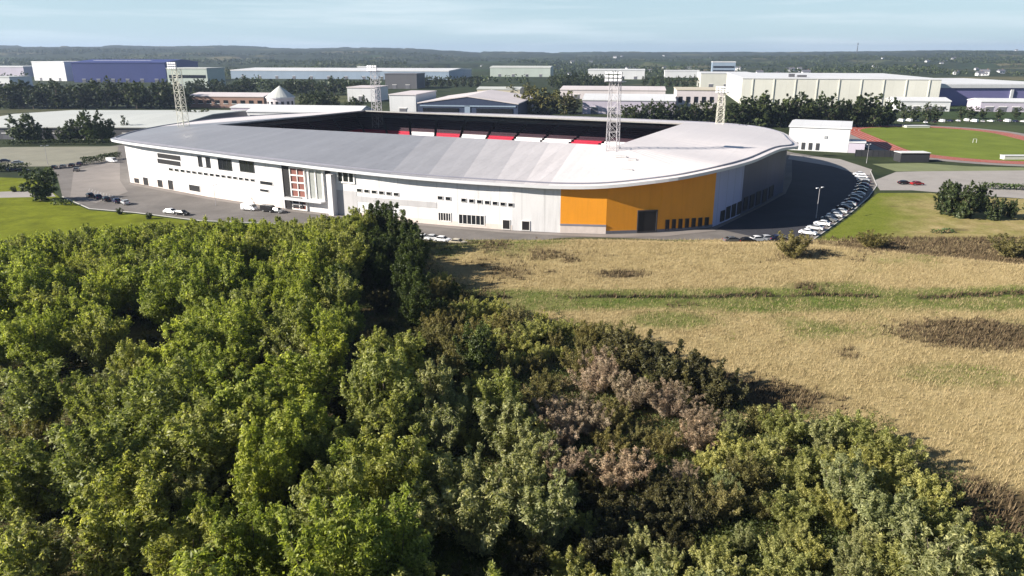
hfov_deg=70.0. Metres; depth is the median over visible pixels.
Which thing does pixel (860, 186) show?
parked car
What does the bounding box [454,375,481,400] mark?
olive shrub
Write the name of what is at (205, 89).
tree
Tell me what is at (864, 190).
parked car
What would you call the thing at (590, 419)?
dry shrub
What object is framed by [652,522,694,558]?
dark shrub
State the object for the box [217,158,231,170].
window
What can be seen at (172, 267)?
green tree
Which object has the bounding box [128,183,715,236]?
pavement
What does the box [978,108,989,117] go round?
tree
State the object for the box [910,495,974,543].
olive shrub
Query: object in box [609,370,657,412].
dry shrub
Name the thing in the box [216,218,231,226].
green tree
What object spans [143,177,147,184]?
door
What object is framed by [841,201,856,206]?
parked car
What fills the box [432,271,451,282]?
olive shrub
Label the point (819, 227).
parked car
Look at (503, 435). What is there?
willow shrub
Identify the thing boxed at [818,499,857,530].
olive shrub
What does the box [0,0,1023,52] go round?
sky
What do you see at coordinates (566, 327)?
olive shrub
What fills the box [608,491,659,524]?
dark shrub
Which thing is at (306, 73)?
warehouse
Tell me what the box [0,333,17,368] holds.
bright green tree
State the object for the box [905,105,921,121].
tree
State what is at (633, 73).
warehouse
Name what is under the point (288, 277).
bright green tree
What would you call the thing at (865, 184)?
parked car
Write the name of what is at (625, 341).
dark shrub
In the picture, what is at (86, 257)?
green tree
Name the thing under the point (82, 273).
green tree
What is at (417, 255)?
dark tree
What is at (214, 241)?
bright green tree
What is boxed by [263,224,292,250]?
green tree
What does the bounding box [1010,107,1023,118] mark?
tree
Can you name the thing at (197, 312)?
bright green tree
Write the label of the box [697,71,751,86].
warehouse
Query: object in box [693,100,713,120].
tree
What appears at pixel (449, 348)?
brown shrub
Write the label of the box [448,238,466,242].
parked car
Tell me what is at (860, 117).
tree
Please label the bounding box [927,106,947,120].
tree
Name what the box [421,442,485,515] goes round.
willow shrub
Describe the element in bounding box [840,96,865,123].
tree
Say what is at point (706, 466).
olive shrub
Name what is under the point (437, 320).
brown shrub
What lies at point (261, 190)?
window
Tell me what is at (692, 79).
tree
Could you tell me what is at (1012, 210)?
dark tree
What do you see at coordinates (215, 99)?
office block
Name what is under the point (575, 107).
yellowish tree
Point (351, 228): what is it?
green tree
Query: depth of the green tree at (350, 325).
108.36 m
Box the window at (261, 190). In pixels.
[260,188,268,192]
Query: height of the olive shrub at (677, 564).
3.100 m
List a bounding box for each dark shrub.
[138,334,171,356]
[320,423,356,447]
[326,389,347,411]
[329,403,353,423]
[363,330,382,339]
[365,287,391,302]
[370,294,391,313]
[378,318,395,329]
[435,560,486,575]
[500,537,559,575]
[512,561,550,575]
[570,472,599,498]
[571,525,628,569]
[583,482,623,514]
[594,499,640,538]
[602,328,669,376]
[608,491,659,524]
[621,445,657,472]
[628,467,672,497]
[629,339,706,393]
[639,504,682,539]
[644,481,685,516]
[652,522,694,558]
[661,471,712,508]
[666,348,727,402]
[670,492,715,531]
[699,365,749,410]
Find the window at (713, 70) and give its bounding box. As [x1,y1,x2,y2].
[713,70,733,71]
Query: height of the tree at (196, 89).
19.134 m
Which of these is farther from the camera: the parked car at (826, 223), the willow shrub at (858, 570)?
the parked car at (826, 223)
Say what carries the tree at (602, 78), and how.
on the ground at (479, 70)
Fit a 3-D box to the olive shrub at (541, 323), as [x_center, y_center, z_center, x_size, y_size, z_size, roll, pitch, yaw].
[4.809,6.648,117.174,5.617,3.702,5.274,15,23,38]
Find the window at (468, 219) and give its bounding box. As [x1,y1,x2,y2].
[458,213,484,225]
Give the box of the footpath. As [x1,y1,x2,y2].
[0,191,55,197]
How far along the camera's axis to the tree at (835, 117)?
468.29 m
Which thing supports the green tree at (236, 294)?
on the grassland
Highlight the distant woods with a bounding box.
[0,46,1023,94]
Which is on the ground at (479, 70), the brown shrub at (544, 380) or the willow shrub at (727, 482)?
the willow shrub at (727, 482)
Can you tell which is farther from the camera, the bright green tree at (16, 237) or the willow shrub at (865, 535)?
the bright green tree at (16, 237)
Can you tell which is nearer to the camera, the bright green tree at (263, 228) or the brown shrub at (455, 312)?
the brown shrub at (455, 312)
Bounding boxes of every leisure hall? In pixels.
[230,104,272,109]
[246,104,373,115]
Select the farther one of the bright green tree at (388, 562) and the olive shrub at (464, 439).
the olive shrub at (464, 439)
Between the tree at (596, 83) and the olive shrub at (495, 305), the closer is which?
the olive shrub at (495, 305)
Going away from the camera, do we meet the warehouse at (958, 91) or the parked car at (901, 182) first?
the parked car at (901, 182)
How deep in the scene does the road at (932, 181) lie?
273.32 m
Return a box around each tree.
[0,84,21,108]
[0,233,26,253]
[0,239,48,269]
[0,245,66,278]
[0,255,46,319]
[0,256,15,296]
[0,300,39,360]
[0,307,72,373]
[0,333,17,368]
[0,355,87,432]
[0,435,60,523]
[0,515,50,575]
[1,261,48,289]
[2,80,29,106]
[4,113,42,141]
[5,79,32,107]
[8,265,62,312]
[9,186,16,191]
[10,406,159,517]
[11,234,29,246]
[12,281,75,316]
[16,304,76,356]
[18,87,42,108]
[18,167,58,201]
[22,235,63,267]
[23,230,42,243]
[25,124,44,142]
[28,83,53,106]
[32,230,60,262]
[33,78,56,107]
[40,79,68,108]
[41,231,73,244]
[42,127,54,141]
[45,264,83,300]
[49,223,100,262]
[51,286,101,321]
[53,84,73,106]
[54,126,69,142]
[55,245,82,278]
[55,374,112,429]
[56,300,132,359]
[59,307,128,372]
[59,472,174,575]
[61,119,86,141]
[65,85,87,107]
[65,243,114,276]
[65,267,94,302]
[66,84,91,108]
[73,109,106,142]
[73,225,101,250]
[73,449,174,521]
[74,370,143,450]
[76,229,133,264]
[78,269,124,320]
[81,80,101,106]
[86,75,115,107]
[86,254,131,280]
[91,448,169,511]
[92,262,131,317]
[93,86,115,108]
[93,224,134,252]
[94,118,115,141]
[100,247,144,273]
[105,83,126,106]
[106,225,140,245]
[106,337,156,385]
[110,78,136,107]
[111,257,174,318]
[115,207,123,214]
[116,226,152,250]
[117,81,148,108]
[118,351,217,462]
[120,115,129,124]
[121,242,153,262]
[123,566,168,575]
[125,223,141,235]
[128,358,174,397]
[133,246,169,265]
[137,253,198,327]
[139,221,170,242]
[140,85,155,107]
[140,502,241,575]
[141,233,161,244]
[141,386,270,492]
[142,253,199,311]
[142,314,220,375]
[144,226,197,258]
[145,212,152,218]
[147,80,176,106]
[148,82,171,108]
[155,222,170,233]
[158,78,187,107]
[163,221,192,240]
[166,243,204,275]
[169,543,237,575]
[171,338,226,400]
[172,87,194,108]
[174,311,223,361]
[175,257,238,311]
[175,490,237,546]
[180,246,246,304]
[182,82,196,93]
[182,236,197,247]
[182,299,228,327]
[184,221,213,241]
[184,296,265,378]
[185,215,213,234]
[186,229,211,251]
[188,78,205,93]
[190,230,227,254]
[197,78,211,91]
[201,359,279,443]
[202,232,249,272]
[204,228,231,239]
[204,491,298,575]
[206,78,217,91]
[207,256,224,269]
[208,295,273,341]
[212,217,246,236]
[213,79,225,91]
[215,229,267,273]
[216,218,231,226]
[219,82,234,91]
[219,285,272,316]
[221,217,239,233]
[222,333,265,385]
[223,276,271,314]
[227,403,310,513]
[229,82,240,91]
[232,228,265,245]
[235,77,249,91]
[237,256,272,286]
[241,77,259,91]
[241,217,258,230]
[248,218,273,252]
[248,345,347,414]
[249,391,338,481]
[251,262,286,314]
[251,382,324,429]
[254,235,292,266]
[255,293,315,364]
[260,240,290,259]
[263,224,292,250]
[263,268,318,317]
[266,223,298,242]
[266,247,295,282]
[267,79,278,92]
[267,221,285,233]
[268,239,329,300]
[271,277,321,325]
[272,216,297,230]
[272,491,382,575]
[275,306,306,329]
[280,79,294,93]
[283,223,333,251]
[285,222,304,232]
[287,454,374,565]
[289,228,334,271]
[291,79,302,94]
[291,225,333,262]
[294,79,310,93]
[295,417,367,483]
[296,302,352,363]
[297,93,311,104]
[300,321,350,387]
[302,214,337,230]
[303,225,329,232]
[306,90,324,104]
[307,214,328,226]
[308,79,314,92]
[311,436,375,507]
[312,270,363,312]
[313,305,357,350]
[314,81,324,95]
[315,259,352,293]
[317,91,334,104]
[318,236,368,280]
[321,81,333,94]
[324,218,360,245]
[324,263,362,307]
[328,75,341,93]
[328,230,371,270]
[330,94,340,104]
[330,301,365,340]
[336,77,347,93]
[337,214,368,230]
[338,341,424,434]
[342,422,434,515]
[343,79,355,93]
[343,390,414,455]
[344,97,359,105]
[344,480,438,575]
[346,205,379,232]
[351,95,368,105]
[352,223,387,265]
[353,325,430,390]
[361,437,401,467]
[365,252,386,283]
[366,200,398,240]
[370,233,395,272]
[370,258,392,290]
[386,209,413,244]
[387,226,430,261]
[390,254,421,305]
[392,561,447,575]
[393,242,424,281]
[394,239,430,273]
[397,223,424,241]
[397,266,432,307]
[399,281,431,326]
[404,251,424,264]
[411,337,426,362]
[425,75,430,86]
[428,76,438,85]
[429,297,448,316]
[438,77,445,86]
[444,75,452,85]
[444,279,459,298]
[447,290,458,302]
[451,76,459,86]
[452,319,500,373]
[458,76,466,85]
[463,315,475,326]
[465,76,473,86]
[473,76,483,86]
[475,365,525,425]
[483,559,502,575]
[520,85,540,113]
[522,82,533,91]
[535,92,543,112]
[537,87,557,113]
[547,75,555,85]
[549,89,564,112]
[552,74,563,88]
[554,90,576,113]
[557,74,572,86]
[564,72,576,85]
[566,95,581,113]
[571,71,582,85]
[577,71,591,85]
[585,74,595,85]
[591,74,601,85]
[597,74,607,85]
[609,71,622,85]
[621,104,631,117]
[625,104,640,118]
[635,102,647,118]
[640,103,661,118]
[641,76,648,85]
[647,98,663,119]
[649,76,656,85]
[652,101,676,119]
[657,76,666,85]
[665,77,675,86]
[666,104,678,119]
[671,104,690,120]
[673,75,681,85]
[680,76,690,86]
[680,101,696,120]
[685,103,700,120]
[689,74,696,85]
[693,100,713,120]
[702,100,719,121]
[712,106,725,121]
[717,103,735,122]
[724,102,750,123]
[730,95,756,124]
[739,96,762,124]
[745,90,772,125]
[756,103,772,125]
[764,99,785,125]
[769,99,796,126]
[781,93,799,125]
[789,91,814,124]
[791,103,813,119]
[797,100,826,119]
[809,95,832,119]
[813,90,843,120]
[830,102,843,120]
[833,101,856,120]
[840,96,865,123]
[846,94,874,125]
[848,92,883,125]
[861,104,890,126]
[870,100,894,125]
[879,97,905,124]
[897,106,911,118]
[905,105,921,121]
[920,102,936,119]
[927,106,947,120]
[933,179,963,214]
[946,180,988,218]
[955,105,968,117]
[964,106,982,118]
[970,183,992,212]
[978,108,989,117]
[982,194,1008,220]
[995,108,1004,118]
[1003,199,1019,217]
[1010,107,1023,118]
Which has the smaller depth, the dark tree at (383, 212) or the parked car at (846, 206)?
the dark tree at (383, 212)
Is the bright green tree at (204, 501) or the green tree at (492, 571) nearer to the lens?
the green tree at (492, 571)
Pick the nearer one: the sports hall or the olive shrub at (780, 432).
the olive shrub at (780, 432)
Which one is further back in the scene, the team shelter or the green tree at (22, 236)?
the team shelter
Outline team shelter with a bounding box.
[893,151,929,161]
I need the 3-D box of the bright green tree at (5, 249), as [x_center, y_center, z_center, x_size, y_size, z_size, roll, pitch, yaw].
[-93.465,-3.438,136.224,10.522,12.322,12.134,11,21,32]
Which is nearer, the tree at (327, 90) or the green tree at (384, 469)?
the green tree at (384, 469)
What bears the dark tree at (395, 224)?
on the grassland
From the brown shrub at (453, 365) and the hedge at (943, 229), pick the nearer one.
the brown shrub at (453, 365)
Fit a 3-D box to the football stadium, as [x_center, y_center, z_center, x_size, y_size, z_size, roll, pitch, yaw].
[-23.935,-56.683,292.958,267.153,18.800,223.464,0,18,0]
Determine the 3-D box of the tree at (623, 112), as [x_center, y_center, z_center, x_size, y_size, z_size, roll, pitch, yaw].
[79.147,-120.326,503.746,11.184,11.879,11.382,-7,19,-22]
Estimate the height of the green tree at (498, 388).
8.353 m
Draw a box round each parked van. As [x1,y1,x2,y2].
[106,157,117,162]
[240,203,257,210]
[260,204,274,212]
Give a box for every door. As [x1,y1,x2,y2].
[1,133,13,138]
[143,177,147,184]
[157,180,162,186]
[168,180,173,189]
[291,196,303,207]
[399,108,406,111]
[465,105,469,112]
[502,219,509,229]
[521,221,529,230]
[591,107,597,113]
[607,107,614,113]
[637,210,657,232]
[985,106,993,111]
[999,106,1006,111]
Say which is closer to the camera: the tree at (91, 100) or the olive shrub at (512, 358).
the olive shrub at (512, 358)
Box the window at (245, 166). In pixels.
[239,160,254,172]
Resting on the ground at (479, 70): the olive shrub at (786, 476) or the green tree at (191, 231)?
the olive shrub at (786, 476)
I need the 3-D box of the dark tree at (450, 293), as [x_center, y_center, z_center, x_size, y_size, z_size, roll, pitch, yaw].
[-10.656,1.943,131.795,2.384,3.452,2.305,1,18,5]
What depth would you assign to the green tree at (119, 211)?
213.73 m
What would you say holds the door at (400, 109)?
in the warehouse at (405, 101)
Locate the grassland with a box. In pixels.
[0,239,1023,575]
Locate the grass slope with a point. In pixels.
(910, 215)
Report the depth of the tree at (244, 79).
832.65 m
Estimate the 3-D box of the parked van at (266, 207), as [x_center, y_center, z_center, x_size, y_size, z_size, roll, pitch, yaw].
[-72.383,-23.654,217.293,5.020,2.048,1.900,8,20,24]
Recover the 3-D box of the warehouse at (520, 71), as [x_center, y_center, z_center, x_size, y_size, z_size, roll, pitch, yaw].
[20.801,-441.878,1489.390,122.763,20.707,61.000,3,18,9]
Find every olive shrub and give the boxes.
[403,413,447,437]
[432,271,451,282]
[450,295,489,320]
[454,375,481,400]
[454,422,483,450]
[465,323,507,353]
[465,365,495,384]
[479,295,508,317]
[481,313,504,325]
[500,349,526,366]
[501,331,535,353]
[508,317,547,343]
[510,417,559,441]
[527,341,554,359]
[528,317,559,338]
[530,309,548,322]
[543,543,596,575]
[552,345,570,357]
[554,318,580,334]
[602,550,655,575]
[636,371,651,387]
[650,561,687,575]
[685,543,746,575]
[686,570,714,575]
[693,444,725,475]
[700,535,737,563]
[713,430,757,466]
[737,433,785,473]
[745,554,797,575]
[756,401,810,448]
[758,530,808,564]
[759,484,821,527]
[762,547,820,575]
[771,455,818,489]
[779,517,813,545]
[784,531,833,571]
[788,444,830,474]
[789,482,838,514]
[813,444,842,462]
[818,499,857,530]
[819,409,889,452]
[820,453,877,481]
[835,443,892,472]
[859,466,893,495]
[861,531,922,575]
[864,425,928,473]
[867,489,903,511]
[880,463,932,498]
[893,570,910,575]
[899,468,965,515]
[908,465,945,489]
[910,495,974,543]
[968,525,1023,575]
[976,543,1023,575]
[979,525,1023,553]
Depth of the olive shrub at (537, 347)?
108.48 m
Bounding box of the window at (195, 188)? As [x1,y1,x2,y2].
[188,184,200,192]
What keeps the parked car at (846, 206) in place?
on the parking ground at (794, 208)
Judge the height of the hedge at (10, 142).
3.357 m
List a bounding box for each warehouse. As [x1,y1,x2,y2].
[0,66,33,76]
[0,110,246,138]
[31,61,75,80]
[70,59,197,81]
[230,68,471,79]
[346,85,387,101]
[384,73,424,88]
[388,90,435,111]
[417,90,534,114]
[490,66,553,76]
[560,86,665,98]
[582,93,675,114]
[588,69,644,78]
[664,70,699,77]
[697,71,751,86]
[726,73,942,105]
[939,78,1023,105]
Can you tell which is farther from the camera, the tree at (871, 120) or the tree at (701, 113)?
the tree at (701, 113)
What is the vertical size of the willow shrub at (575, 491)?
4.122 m
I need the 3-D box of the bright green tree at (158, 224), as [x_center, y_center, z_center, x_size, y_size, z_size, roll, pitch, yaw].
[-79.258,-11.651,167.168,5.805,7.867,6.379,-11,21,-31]
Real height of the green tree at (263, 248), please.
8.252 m
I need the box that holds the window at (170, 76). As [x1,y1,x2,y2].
[169,75,205,77]
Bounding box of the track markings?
[851,126,1023,163]
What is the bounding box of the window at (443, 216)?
[438,212,450,221]
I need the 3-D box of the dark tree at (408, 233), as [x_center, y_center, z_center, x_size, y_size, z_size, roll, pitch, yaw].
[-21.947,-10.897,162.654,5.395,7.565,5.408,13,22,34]
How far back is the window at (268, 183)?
223.38 m
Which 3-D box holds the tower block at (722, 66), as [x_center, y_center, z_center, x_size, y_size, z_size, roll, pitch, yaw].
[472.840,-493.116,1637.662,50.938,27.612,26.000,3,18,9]
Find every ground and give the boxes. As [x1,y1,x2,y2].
[0,45,1023,264]
[0,146,117,166]
[70,160,127,202]
[717,160,857,237]
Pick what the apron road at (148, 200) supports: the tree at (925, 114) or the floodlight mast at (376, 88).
the floodlight mast at (376, 88)
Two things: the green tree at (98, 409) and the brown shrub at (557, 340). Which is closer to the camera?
the green tree at (98, 409)
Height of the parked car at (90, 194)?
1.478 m
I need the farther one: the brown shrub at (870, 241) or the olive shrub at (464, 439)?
the brown shrub at (870, 241)
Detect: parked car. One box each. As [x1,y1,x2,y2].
[0,159,10,162]
[5,167,17,171]
[85,192,93,197]
[93,194,102,199]
[101,196,110,201]
[112,198,120,203]
[120,199,129,204]
[163,208,176,213]
[174,209,189,215]
[271,207,284,212]
[426,234,437,238]
[433,235,450,241]
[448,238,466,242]
[722,236,738,241]
[738,237,756,242]
[750,235,767,241]
[761,234,772,239]
[771,234,787,240]
[798,228,817,235]
[806,224,824,230]
[813,220,831,226]
[820,215,837,221]
[826,212,843,217]
[831,208,847,213]
[836,204,852,209]
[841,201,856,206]
[844,197,859,202]
[847,194,862,198]
[851,191,865,195]
[853,171,865,174]
[853,188,867,192]
[854,174,867,177]
[854,185,868,189]
[856,177,869,180]
[856,182,869,186]
[857,179,870,183]
[897,180,909,184]
[910,181,923,184]
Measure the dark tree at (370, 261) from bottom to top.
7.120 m
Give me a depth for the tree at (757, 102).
471.74 m
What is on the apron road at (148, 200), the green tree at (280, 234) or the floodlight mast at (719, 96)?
the floodlight mast at (719, 96)
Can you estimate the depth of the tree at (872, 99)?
469.12 m
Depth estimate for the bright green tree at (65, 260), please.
143.31 m
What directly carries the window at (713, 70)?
in the tower block at (722, 66)
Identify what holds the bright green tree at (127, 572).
on the grassland
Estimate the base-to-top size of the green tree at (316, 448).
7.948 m
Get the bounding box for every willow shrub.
[4,508,78,575]
[87,366,135,400]
[157,459,229,524]
[170,569,202,575]
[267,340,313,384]
[273,354,332,392]
[377,480,440,552]
[405,394,470,454]
[416,355,458,408]
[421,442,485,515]
[426,464,512,559]
[438,385,475,429]
[472,388,537,458]
[491,449,546,521]
[499,469,578,549]
[500,422,561,476]
[520,403,538,424]
[543,477,581,510]
[546,565,600,575]
[573,445,601,474]
[615,547,642,570]
[621,521,650,555]
[621,555,729,575]
[647,537,685,572]
[701,463,742,498]
[710,421,743,446]
[723,409,749,434]
[730,520,755,553]
[754,433,779,455]
[798,415,847,452]
[806,571,835,575]
[819,448,880,509]
[830,554,882,575]
[838,535,872,572]
[843,484,924,545]
[844,521,881,553]
[898,507,999,575]
[907,532,936,555]
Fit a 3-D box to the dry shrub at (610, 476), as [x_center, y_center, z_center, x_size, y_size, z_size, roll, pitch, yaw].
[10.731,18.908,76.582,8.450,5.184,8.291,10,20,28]
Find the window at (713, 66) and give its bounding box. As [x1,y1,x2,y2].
[713,66,734,67]
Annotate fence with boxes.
[855,149,896,156]
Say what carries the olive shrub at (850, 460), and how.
on the ground at (479, 70)
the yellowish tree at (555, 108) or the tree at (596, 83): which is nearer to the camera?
the yellowish tree at (555, 108)
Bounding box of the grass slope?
[817,193,1023,240]
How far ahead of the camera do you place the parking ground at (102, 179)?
266.98 m
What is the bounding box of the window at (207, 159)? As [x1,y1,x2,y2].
[197,156,210,167]
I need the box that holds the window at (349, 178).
[336,172,354,183]
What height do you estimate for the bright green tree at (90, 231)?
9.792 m
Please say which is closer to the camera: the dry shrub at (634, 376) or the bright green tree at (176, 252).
the dry shrub at (634, 376)
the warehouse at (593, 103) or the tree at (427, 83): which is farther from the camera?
the tree at (427, 83)
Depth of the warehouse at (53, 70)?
1244.52 m
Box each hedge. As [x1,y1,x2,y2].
[0,162,30,170]
[2,138,120,144]
[50,199,73,204]
[80,151,121,164]
[931,227,954,233]
[978,182,1023,189]
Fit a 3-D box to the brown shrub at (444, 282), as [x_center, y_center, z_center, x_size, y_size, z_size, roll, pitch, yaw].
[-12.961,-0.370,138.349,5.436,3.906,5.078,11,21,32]
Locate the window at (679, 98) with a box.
[678,96,681,103]
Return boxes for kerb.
[62,196,275,223]
[812,171,876,240]
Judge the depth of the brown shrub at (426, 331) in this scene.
115.17 m
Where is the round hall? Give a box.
[265,86,294,104]
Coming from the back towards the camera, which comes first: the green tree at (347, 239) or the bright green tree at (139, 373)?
the green tree at (347, 239)
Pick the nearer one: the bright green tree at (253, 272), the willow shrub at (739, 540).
the willow shrub at (739, 540)
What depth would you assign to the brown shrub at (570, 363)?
104.01 m
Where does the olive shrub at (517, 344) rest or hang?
on the ground at (479, 70)
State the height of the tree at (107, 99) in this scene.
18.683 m
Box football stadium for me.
[111,110,798,233]
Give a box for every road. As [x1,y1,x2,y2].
[53,144,875,239]
[788,154,871,176]
[874,170,1023,197]
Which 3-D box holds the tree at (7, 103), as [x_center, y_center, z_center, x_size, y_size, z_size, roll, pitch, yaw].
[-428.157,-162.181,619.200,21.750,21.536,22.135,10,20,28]
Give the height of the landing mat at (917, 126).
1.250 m
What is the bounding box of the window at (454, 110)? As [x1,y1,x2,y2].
[423,108,458,112]
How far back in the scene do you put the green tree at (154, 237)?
157.05 m
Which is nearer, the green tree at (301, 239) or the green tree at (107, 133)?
the green tree at (301, 239)
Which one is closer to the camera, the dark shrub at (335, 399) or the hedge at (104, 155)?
the dark shrub at (335, 399)
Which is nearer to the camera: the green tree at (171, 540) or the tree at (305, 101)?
the green tree at (171, 540)
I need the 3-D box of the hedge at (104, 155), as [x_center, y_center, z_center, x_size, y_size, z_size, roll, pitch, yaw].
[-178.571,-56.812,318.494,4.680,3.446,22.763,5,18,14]
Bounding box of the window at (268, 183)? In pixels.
[260,180,272,185]
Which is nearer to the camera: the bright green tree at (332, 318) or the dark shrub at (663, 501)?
the dark shrub at (663, 501)
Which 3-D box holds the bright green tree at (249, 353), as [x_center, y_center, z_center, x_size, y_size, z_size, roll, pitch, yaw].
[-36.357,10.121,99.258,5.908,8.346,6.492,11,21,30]
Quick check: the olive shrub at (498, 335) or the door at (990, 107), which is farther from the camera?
the door at (990, 107)
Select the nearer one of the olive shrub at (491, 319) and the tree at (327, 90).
the olive shrub at (491, 319)
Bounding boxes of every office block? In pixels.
[189,92,269,107]
[674,87,724,110]
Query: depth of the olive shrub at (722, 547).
65.43 m
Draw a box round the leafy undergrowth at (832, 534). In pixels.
[0,238,1023,575]
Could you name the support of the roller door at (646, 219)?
in the football stadium
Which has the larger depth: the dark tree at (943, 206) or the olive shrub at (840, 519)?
the dark tree at (943, 206)
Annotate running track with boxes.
[850,125,1023,163]
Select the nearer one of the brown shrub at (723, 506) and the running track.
the brown shrub at (723, 506)
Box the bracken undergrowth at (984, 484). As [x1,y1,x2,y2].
[296,234,1023,572]
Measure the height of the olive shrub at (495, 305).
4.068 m
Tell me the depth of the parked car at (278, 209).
215.49 m
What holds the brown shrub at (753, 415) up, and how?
on the grassland
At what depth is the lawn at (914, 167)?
301.95 m
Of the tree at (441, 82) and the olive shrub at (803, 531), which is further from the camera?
the tree at (441, 82)
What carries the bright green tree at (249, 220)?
on the grassland
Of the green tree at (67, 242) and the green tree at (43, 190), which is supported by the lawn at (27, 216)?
the green tree at (43, 190)
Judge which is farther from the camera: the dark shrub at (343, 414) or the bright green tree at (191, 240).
the bright green tree at (191, 240)
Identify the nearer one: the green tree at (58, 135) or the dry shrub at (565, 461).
the dry shrub at (565, 461)
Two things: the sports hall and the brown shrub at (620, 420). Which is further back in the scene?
the sports hall
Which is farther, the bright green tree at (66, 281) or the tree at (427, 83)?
the tree at (427, 83)
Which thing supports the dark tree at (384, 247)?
on the grassland
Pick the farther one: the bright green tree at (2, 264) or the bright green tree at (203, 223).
the bright green tree at (203, 223)
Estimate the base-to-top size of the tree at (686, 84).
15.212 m
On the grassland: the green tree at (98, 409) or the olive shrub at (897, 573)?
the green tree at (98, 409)
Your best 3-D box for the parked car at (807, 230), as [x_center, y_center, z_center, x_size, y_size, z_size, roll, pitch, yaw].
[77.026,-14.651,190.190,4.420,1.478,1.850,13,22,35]
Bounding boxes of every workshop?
[0,76,32,86]
[166,67,225,87]
[477,86,523,93]
[885,97,951,110]
[966,98,1023,111]
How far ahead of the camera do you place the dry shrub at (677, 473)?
77.45 m
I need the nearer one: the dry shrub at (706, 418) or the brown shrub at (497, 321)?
the dry shrub at (706, 418)
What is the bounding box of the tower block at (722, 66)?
[711,61,735,71]
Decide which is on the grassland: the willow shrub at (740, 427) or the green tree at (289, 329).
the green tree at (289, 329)
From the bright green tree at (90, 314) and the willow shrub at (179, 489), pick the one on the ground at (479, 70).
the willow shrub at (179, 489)
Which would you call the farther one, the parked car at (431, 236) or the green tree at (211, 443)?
the parked car at (431, 236)
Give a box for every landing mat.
[902,125,929,127]
[1000,155,1023,159]
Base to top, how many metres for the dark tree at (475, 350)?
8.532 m
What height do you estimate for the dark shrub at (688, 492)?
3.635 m
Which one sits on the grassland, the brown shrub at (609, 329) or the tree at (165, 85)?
the brown shrub at (609, 329)
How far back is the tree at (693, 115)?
496.57 m
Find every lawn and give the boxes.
[0,177,51,189]
[0,189,273,239]
[860,127,1023,160]
[874,163,1023,170]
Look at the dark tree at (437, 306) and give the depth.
124.50 m
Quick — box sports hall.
[789,119,865,152]
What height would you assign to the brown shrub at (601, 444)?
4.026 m
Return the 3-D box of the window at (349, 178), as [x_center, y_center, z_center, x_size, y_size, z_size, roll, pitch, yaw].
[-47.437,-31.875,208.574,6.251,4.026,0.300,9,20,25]
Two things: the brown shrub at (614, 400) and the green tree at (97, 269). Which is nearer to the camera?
the brown shrub at (614, 400)
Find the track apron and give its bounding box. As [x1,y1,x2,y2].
[850,125,1023,165]
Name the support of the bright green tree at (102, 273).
on the grassland
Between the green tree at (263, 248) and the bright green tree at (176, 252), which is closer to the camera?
the bright green tree at (176, 252)
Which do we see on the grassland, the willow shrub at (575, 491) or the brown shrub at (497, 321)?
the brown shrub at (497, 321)
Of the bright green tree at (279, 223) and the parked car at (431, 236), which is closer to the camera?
the bright green tree at (279, 223)
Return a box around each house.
[975,70,983,75]
[979,69,989,74]
[997,69,1004,73]
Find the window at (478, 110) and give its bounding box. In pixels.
[476,108,512,113]
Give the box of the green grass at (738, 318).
[399,238,1023,573]
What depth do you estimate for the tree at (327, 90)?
819.48 m
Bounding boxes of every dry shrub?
[528,394,583,433]
[538,439,587,486]
[540,413,583,449]
[565,391,594,413]
[567,357,618,395]
[570,400,615,435]
[575,440,656,491]
[578,345,623,377]
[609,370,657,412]
[610,373,637,391]
[635,380,662,405]
[646,377,705,419]
[662,459,699,485]
[675,417,719,452]
[680,401,726,434]
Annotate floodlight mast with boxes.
[167,62,189,126]
[367,65,382,127]
[604,72,625,151]
[715,86,729,123]
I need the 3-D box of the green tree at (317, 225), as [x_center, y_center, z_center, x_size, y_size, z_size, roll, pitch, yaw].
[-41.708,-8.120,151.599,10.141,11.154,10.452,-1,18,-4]
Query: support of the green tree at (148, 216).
on the lawn at (27, 216)
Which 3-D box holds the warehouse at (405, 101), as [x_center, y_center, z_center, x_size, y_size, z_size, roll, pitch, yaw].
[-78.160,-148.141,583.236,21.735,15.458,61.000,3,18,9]
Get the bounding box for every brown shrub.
[0,366,5,390]
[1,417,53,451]
[73,375,97,392]
[410,332,430,350]
[413,323,439,341]
[419,309,454,335]
[424,275,459,292]
[425,279,451,302]
[425,322,459,345]
[427,352,465,381]
[435,304,465,329]
[437,335,460,358]
[442,334,487,366]
[449,295,471,309]
[455,317,486,335]
[480,311,515,333]
[491,320,522,341]
[494,357,521,378]
[502,303,529,324]
[519,376,561,414]
[520,351,548,373]
[531,365,560,390]
[545,330,563,348]
[556,346,594,373]
[572,320,600,342]
[573,334,596,350]
[583,341,611,360]
[589,393,625,416]
[589,424,629,457]
[591,320,607,338]
[595,319,637,346]
[599,399,633,431]
[613,334,643,347]
[627,422,652,445]
[644,424,682,456]
[693,479,745,524]
[725,447,775,492]
[744,487,782,518]
[745,403,787,433]
[775,229,812,258]
[855,228,894,248]
[988,233,1023,257]
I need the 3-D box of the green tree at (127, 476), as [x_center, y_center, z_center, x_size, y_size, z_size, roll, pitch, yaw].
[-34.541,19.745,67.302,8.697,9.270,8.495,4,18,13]
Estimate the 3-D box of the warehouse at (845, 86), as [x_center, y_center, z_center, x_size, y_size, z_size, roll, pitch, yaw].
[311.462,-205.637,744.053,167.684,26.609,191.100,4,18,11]

